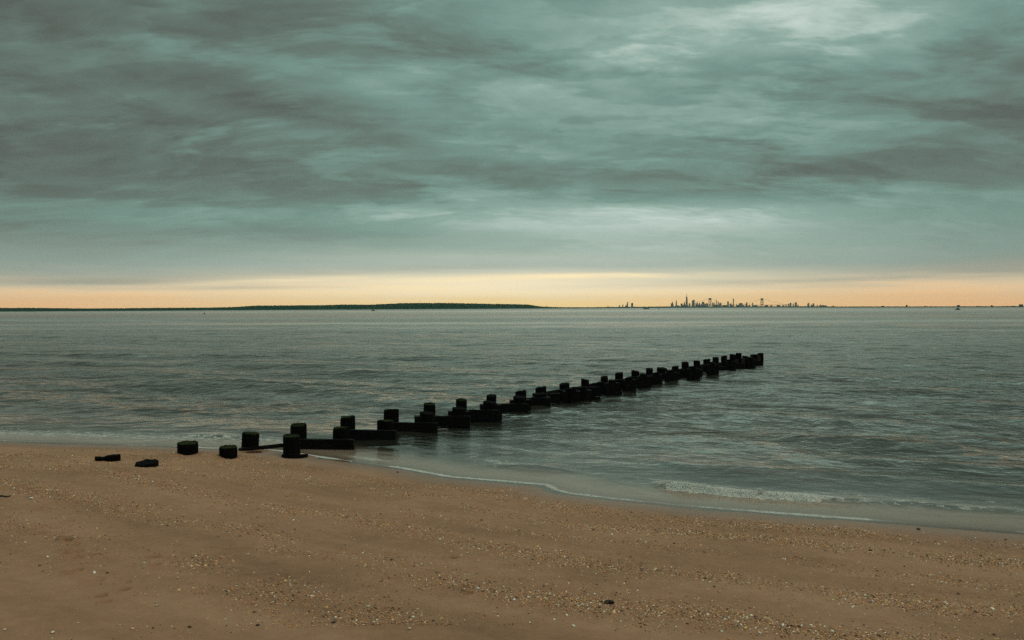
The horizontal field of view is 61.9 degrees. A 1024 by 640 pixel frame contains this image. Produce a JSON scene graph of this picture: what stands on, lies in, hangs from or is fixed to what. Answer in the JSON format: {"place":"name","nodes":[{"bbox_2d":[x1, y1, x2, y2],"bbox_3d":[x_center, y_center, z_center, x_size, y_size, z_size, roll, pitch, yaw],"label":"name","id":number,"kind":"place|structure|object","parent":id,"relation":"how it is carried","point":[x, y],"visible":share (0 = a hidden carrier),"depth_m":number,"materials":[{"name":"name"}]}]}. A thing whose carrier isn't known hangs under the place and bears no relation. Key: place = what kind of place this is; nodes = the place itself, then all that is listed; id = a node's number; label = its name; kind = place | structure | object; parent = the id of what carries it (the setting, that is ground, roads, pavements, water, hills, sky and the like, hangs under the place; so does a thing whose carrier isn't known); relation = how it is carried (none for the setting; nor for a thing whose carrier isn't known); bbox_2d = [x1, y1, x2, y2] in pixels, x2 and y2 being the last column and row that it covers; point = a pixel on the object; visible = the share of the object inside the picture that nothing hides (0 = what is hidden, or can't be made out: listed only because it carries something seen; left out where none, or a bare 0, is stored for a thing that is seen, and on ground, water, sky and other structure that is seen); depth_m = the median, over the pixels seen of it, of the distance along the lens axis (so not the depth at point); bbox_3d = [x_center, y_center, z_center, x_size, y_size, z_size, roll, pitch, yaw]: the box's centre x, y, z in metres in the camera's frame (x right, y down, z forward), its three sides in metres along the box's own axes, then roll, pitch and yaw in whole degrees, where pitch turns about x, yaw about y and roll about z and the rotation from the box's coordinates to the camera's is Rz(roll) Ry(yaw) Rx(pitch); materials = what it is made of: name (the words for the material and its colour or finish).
{"place":"outdoors","nodes":[
{"label":"outdoors","id":0,"kind":"place"},
{"bbox_2d":[0,307,1023,531],"bbox_3d":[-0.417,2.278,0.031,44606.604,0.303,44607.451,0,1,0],"label":"sea water","id":1,"kind":"structure","parent":0,"point":[909,412],"depth_m":22.91,"materials":[{"name":"grey liquid"}]},
{"bbox_2d":[238,353,763,458],"bbox_3d":[3.300,2.047,24.206,1.434,1.311,26.064,0,1,33],"label":"timber groyne","id":2,"kind":"object","parent":1,"relation":"in","point":[346,434],"visible":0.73,"depth_m":17.73,"materials":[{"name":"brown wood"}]},
{"bbox_2d":[684,298,784,305],"bbox_3d":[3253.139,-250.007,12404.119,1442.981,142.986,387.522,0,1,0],"label":"city skyline","id":3,"kind":"structure","parent":1,"relation":"on","point":[720,302],"depth_m":12502.35,"materials":[{"name":"metal"}]},
{"bbox_2d":[0,439,1023,639],"bbox_3d":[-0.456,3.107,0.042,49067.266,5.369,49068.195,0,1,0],"label":"sand beach","id":4,"kind":"structure","parent":0,"point":[38,605],"depth_m":6.79,"materials":[{"name":"brown sand"}]},
{"bbox_2d":[95,454,120,461],"bbox_3d":[-5.725,2.174,12.077,0.353,0.535,0.203,0,1,0],"label":"timber stump","id":5,"kind":"object","parent":4,"relation":"on","point":[112,457],"visible":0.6,"depth_m":12.01,"materials":[{"name":"black wood"}]},
{"bbox_2d":[135,459,158,466],"bbox_3d":[-4.932,2.158,11.513,0.296,0.520,0.295,0,1,0],"label":"timber stump","id":6,"kind":"object","parent":4,"relation":"on","point":[149,463],"visible":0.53,"depth_m":11.49,"materials":[{"name":"black wood"}]},
{"bbox_2d":[177,440,197,454],"bbox_3d":[-5.069,2.207,13.331,0.322,0.621,0.313,0,1,0],"label":"timber stump","id":7,"kind":"object","parent":4,"relation":"on","point":[186,447],"visible":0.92,"depth_m":13.22,"materials":[{"name":"black wood"}]},
{"bbox_2d":[219,444,236,458],"bbox_3d":[-4.285,2.203,12.897,0.263,0.617,0.262,0,1,39],"label":"timber stump","id":8,"kind":"object","parent":4,"relation":"on","point":[229,451],"visible":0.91,"depth_m":12.79,"materials":[{"name":"black wood"}]},
{"bbox_2d":[241,431,258,447],"bbox_3d":[-4.299,2.203,13.986,0.276,0.737,0.278,3,1,0],"label":"timber stump","id":9,"kind":"object","parent":4,"relation":"on","point":[250,439],"visible":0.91,"depth_m":13.87,"materials":[{"name":"black wood"}]},
{"bbox_2d":[0,449,1023,639],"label":"shell grit","id":10,"kind":"object","parent":4,"relation":"on","point":[698,574],"visible":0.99,"depth_m":7.04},
{"bbox_2d":[601,599,614,603],"bbox_3d":[0.637,1.880,5.689,0.094,0.031,0.044,0,1,0],"label":"seaweed clump","id":11,"kind":"object","parent":4,"relation":"on","point":[609,601],"visible":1,"depth_m":5.68,"materials":[{"name":"black plant"}]},
{"bbox_2d":[0,304,1023,311],"bbox_3d":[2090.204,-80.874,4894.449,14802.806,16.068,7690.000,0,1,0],"label":"hills","id":12,"kind":"structure","parent":0,"point":[388,307],"depth_m":2272.26,"materials":[{"name":"grey"}]},
{"bbox_2d":[0,303,1022,310],"bbox_3d":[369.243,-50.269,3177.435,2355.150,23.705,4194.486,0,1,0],"label":"distant woodland","id":13,"kind":"object","parent":12,"relation":"on","point":[416,306],"visible":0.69,"depth_m":1890.36,"materials":[{"name":"green plant"}]},
{"bbox_2d":[0,0,1023,308],"label":"sky","id":14,"kind":"structure","parent":0,"point":[154,153],"materials":[{"name":"grey"}]}
]}

